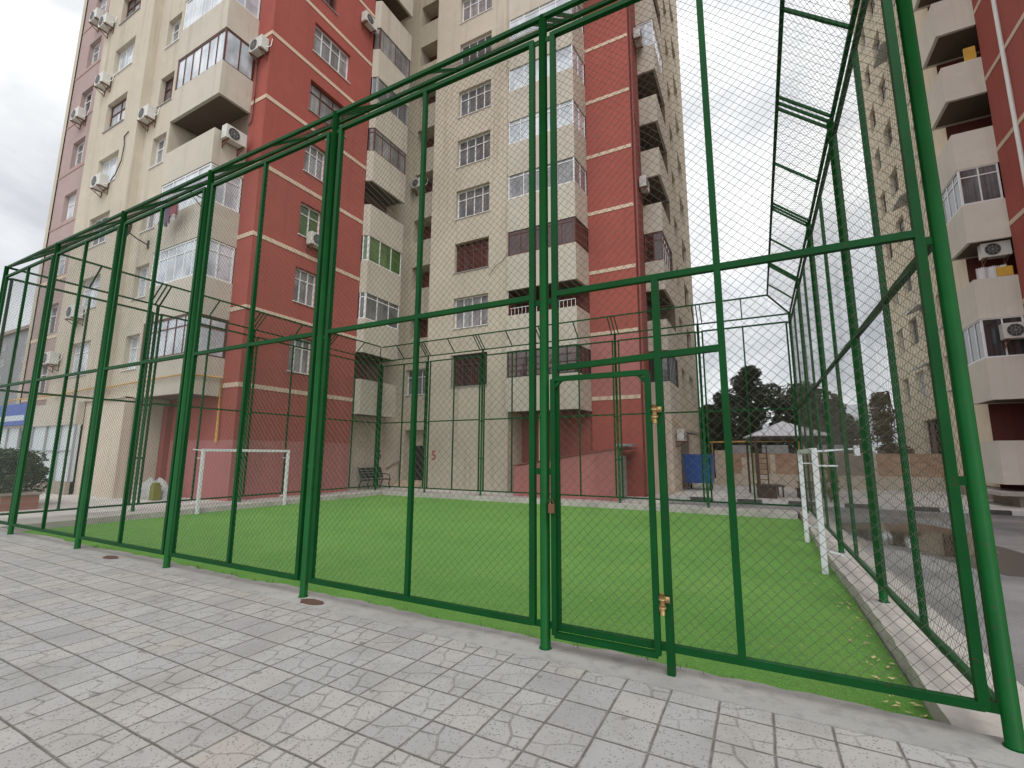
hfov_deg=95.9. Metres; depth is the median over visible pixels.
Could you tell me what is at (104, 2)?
window
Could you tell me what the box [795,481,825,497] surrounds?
bench
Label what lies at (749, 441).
gas pipe
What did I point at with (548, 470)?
sports fence
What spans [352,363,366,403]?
balcony door
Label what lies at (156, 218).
laundry
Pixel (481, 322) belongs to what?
window
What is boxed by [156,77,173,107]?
window
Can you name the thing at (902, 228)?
window
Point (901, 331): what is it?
window
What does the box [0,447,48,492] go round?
bush
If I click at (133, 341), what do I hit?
window
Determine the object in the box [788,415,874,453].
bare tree
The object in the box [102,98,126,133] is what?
window
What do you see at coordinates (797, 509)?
curb
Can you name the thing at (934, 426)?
window
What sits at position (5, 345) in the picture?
window
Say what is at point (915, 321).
window
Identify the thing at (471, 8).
window
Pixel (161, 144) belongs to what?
window
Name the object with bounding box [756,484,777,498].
wooden chest
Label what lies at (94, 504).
walkway
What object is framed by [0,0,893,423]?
sky
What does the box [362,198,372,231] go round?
balcony door
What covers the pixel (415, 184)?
air conditioner
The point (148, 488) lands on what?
tarpaulin heap
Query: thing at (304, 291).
window
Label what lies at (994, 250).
air conditioner
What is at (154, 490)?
canister
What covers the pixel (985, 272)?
laundry
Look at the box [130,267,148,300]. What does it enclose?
window
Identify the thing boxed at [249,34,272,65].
air conditioner
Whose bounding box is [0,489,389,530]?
curb
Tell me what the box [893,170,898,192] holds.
window
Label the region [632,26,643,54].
air conditioner
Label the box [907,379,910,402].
window
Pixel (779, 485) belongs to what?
bench
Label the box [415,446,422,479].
entrance door
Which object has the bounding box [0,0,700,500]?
apartment building
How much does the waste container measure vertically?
1.750 m
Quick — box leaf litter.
[525,566,927,716]
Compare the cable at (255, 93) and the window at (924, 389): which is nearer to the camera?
the cable at (255, 93)
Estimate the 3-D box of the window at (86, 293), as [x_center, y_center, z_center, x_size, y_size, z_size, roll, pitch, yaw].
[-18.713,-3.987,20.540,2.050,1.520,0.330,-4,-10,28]
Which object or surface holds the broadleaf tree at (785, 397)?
on the pavement at (993, 505)
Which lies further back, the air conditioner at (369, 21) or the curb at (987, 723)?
the air conditioner at (369, 21)
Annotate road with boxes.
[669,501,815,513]
[813,506,1023,686]
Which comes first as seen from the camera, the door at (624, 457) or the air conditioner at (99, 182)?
the door at (624, 457)
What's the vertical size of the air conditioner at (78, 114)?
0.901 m
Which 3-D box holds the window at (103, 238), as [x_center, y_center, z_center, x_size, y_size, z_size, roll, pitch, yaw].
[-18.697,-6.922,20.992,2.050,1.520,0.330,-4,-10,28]
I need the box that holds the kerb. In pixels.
[671,496,1023,515]
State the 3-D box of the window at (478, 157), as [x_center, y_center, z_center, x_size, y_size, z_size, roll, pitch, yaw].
[-1.988,-12.414,24.546,2.150,1.639,0.330,-4,-10,28]
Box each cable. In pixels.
[110,131,128,180]
[248,59,258,125]
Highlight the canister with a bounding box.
[149,482,161,500]
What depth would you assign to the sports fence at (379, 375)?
14.25 m
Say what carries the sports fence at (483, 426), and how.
on the curb at (755, 512)
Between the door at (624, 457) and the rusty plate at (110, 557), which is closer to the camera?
the rusty plate at (110, 557)
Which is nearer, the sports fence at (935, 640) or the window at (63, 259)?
the sports fence at (935, 640)
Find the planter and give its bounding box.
[0,490,42,511]
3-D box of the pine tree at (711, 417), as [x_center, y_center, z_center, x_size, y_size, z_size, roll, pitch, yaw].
[15.461,4.383,35.694,4.371,5.808,4.456,-4,-10,28]
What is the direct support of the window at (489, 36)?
in the apartment building at (188, 68)
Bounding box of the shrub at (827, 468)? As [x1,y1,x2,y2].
[820,463,840,501]
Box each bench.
[358,467,390,489]
[755,483,784,497]
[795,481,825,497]
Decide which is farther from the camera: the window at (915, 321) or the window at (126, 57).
the window at (915, 321)
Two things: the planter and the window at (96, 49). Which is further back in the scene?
the window at (96, 49)
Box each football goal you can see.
[192,449,289,513]
[797,445,859,574]
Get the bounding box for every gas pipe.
[8,374,222,442]
[710,441,799,484]
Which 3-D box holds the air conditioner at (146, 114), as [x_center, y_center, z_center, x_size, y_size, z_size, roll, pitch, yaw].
[-16.062,-11.773,20.365,0.954,0.901,0.443,-4,-10,28]
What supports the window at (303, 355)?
in the apartment building at (188, 68)
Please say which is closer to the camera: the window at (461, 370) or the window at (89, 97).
the window at (461, 370)
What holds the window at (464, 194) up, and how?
in the apartment building at (188, 68)
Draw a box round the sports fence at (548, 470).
[0,0,1023,753]
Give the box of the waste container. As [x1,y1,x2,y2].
[682,454,714,489]
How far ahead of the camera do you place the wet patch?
8.20 m
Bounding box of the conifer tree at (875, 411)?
[858,391,914,453]
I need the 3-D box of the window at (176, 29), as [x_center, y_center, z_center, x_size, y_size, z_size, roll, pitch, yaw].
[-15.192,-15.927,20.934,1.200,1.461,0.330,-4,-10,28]
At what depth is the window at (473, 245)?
23.75 m
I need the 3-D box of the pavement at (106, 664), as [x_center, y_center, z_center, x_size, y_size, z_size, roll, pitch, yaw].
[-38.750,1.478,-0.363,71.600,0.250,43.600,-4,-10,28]
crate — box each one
[963,46,976,60]
[996,265,1013,276]
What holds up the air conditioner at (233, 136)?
attached to the apartment building at (188, 68)
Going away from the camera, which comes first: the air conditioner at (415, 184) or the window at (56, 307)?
the window at (56, 307)
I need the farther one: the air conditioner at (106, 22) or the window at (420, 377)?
the window at (420, 377)
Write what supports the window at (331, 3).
in the apartment building at (188, 68)
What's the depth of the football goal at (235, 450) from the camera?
14.73 m
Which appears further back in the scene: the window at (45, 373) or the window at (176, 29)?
the window at (45, 373)
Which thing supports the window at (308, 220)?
in the apartment building at (188, 68)
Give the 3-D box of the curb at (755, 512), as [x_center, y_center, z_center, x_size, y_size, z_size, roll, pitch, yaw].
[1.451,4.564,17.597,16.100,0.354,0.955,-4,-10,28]
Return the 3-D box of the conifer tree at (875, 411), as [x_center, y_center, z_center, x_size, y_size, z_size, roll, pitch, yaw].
[20.473,3.005,25.110,2.353,5.337,2.108,-1,-9,10]
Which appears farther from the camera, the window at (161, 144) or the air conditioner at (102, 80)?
the air conditioner at (102, 80)
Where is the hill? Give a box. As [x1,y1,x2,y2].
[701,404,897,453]
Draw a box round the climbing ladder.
[757,442,769,484]
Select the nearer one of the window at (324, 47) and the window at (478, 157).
the window at (324, 47)
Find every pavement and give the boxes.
[0,536,1009,767]
[669,479,1023,510]
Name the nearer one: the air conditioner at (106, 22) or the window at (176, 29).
the window at (176, 29)
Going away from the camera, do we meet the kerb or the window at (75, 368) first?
the kerb
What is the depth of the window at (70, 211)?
23.88 m
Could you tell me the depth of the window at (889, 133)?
27.65 m
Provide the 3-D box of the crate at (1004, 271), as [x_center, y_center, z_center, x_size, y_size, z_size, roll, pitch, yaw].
[18.024,-4.126,16.892,0.420,0.356,0.090,-4,-10,28]
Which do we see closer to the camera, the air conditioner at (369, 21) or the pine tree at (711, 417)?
the air conditioner at (369, 21)
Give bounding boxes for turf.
[23,495,933,720]
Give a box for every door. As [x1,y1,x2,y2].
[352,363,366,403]
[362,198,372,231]
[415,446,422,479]
[620,456,626,500]
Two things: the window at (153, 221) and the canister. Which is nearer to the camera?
the canister
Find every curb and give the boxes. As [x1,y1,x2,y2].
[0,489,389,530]
[382,490,797,518]
[798,511,1023,736]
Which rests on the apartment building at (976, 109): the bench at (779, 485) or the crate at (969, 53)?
the crate at (969, 53)
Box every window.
[0,339,26,397]
[38,366,48,392]
[48,306,57,333]
[57,253,65,274]
[66,194,75,219]
[68,342,89,377]
[75,142,84,165]
[82,277,99,309]
[83,215,108,250]
[84,91,92,111]
[92,42,100,63]
[94,155,117,190]
[101,0,107,11]
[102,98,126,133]
[111,43,134,78]
[118,0,140,25]
[120,336,139,370]
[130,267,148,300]
[138,200,157,233]
[148,137,165,169]
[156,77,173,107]
[164,19,181,49]
[286,339,310,374]
[292,268,314,307]
[298,204,319,237]
[303,145,323,181]
[308,83,346,137]
[313,25,350,83]
[323,0,338,15]
[404,369,425,395]
[451,294,487,329]
[451,352,487,387]
[453,238,488,273]
[455,184,489,220]
[456,132,490,168]
[458,82,490,118]
[460,0,492,24]
[462,33,491,63]
[882,80,886,101]
[887,124,892,147]
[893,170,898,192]
[899,218,903,231]
[900,331,904,352]
[907,279,911,291]
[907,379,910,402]
[912,320,918,344]
[919,372,926,398]
[927,419,940,453]
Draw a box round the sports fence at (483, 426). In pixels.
[376,294,801,507]
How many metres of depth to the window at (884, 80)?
28.03 m
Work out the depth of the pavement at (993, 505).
19.59 m
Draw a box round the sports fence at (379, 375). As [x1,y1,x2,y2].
[0,254,381,515]
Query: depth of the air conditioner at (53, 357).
20.61 m
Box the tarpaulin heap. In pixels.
[136,476,167,499]
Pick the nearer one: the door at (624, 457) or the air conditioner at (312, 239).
the door at (624, 457)
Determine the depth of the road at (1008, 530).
6.77 m
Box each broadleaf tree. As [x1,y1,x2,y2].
[768,381,856,453]
[823,402,861,453]
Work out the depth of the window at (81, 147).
24.34 m
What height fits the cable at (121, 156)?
2.136 m
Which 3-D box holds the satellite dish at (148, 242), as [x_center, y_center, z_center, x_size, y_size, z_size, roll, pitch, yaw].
[-15.430,-6.053,18.722,0.632,0.802,1.092,-2,-9,14]
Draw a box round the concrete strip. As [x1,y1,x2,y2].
[0,527,1023,767]
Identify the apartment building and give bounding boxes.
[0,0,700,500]
[0,324,29,405]
[849,0,1023,506]
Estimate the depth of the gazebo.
19.13 m
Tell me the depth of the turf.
7.36 m
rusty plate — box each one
[103,555,117,558]
[300,599,323,604]
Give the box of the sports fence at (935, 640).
[766,0,999,714]
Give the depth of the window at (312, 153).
20.94 m
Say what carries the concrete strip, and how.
on the ground
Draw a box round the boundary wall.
[715,445,945,491]
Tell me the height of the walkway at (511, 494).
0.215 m
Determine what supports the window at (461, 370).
in the apartment building at (188, 68)
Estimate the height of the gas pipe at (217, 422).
2.450 m
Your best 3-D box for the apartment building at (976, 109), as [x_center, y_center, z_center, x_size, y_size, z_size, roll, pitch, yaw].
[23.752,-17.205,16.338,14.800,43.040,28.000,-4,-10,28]
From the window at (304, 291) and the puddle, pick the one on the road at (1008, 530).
the puddle
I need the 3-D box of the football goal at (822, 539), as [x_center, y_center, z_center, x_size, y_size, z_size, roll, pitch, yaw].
[5.862,2.178,8.573,0.642,1.990,3.150,-4,-10,28]
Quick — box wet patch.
[841,516,1023,575]
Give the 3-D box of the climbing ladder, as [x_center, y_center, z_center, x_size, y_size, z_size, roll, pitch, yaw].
[10.576,3.582,19.426,0.365,2.254,0.245,-4,-10,28]
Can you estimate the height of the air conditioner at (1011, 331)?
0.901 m
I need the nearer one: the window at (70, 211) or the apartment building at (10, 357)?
the window at (70, 211)
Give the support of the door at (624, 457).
in the cellar entrance
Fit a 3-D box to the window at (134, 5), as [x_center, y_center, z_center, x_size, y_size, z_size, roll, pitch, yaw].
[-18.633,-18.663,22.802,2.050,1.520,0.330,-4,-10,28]
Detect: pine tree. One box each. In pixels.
[700,404,736,477]
[710,365,803,452]
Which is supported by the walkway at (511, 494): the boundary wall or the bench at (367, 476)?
the bench at (367, 476)
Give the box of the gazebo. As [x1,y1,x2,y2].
[743,421,832,498]
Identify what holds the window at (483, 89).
in the apartment building at (188, 68)
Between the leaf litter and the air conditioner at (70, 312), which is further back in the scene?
the air conditioner at (70, 312)
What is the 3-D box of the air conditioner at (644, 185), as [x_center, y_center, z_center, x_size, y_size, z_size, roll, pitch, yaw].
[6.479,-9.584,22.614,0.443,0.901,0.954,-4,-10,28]
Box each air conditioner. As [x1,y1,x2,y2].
[42,351,62,372]
[64,304,86,326]
[70,106,89,129]
[88,7,104,32]
[90,172,111,197]
[94,70,113,96]
[97,12,117,38]
[137,104,159,131]
[221,123,246,156]
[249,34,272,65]
[306,231,318,251]
[361,10,377,37]
[411,177,427,195]
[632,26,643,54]
[638,175,649,199]
[676,429,686,447]
[977,240,1012,267]
[998,321,1023,348]
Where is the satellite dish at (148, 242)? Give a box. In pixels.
[114,224,149,248]
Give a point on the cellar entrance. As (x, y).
(594, 456)
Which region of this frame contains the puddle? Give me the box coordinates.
[842,522,997,556]
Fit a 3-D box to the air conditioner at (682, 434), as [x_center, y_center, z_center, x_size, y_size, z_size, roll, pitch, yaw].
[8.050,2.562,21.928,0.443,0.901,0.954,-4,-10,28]
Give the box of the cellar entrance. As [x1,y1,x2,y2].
[512,444,637,500]
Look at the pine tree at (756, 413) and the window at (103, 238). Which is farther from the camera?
the pine tree at (756, 413)
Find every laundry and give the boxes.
[155,205,161,224]
[164,201,170,226]
[170,198,177,216]
[975,264,1006,278]
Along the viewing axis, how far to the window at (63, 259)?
23.40 m
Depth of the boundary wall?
25.04 m
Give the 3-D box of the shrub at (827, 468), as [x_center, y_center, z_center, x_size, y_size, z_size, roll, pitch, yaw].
[11.778,3.647,17.123,0.722,1.459,0.497,-1,-9,7]
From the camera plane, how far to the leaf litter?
4.01 m
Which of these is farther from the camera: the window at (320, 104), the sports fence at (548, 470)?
the window at (320, 104)
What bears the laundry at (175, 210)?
hanging from the clothes rack
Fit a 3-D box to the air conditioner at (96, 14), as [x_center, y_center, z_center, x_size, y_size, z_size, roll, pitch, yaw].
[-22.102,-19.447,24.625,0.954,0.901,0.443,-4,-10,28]
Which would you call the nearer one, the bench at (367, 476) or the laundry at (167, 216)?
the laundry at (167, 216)
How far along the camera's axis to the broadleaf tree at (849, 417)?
35.20 m
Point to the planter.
(22, 502)
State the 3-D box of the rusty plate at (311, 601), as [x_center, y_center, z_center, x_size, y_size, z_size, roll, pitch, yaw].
[-2.187,2.381,5.035,0.328,0.024,0.142,-4,-10,28]
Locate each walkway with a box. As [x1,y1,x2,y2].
[0,484,355,519]
[359,487,672,502]
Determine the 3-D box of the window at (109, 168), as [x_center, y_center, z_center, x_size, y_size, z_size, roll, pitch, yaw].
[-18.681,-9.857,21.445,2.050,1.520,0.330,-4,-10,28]
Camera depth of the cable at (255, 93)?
19.10 m
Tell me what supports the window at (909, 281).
in the apartment building at (976, 109)

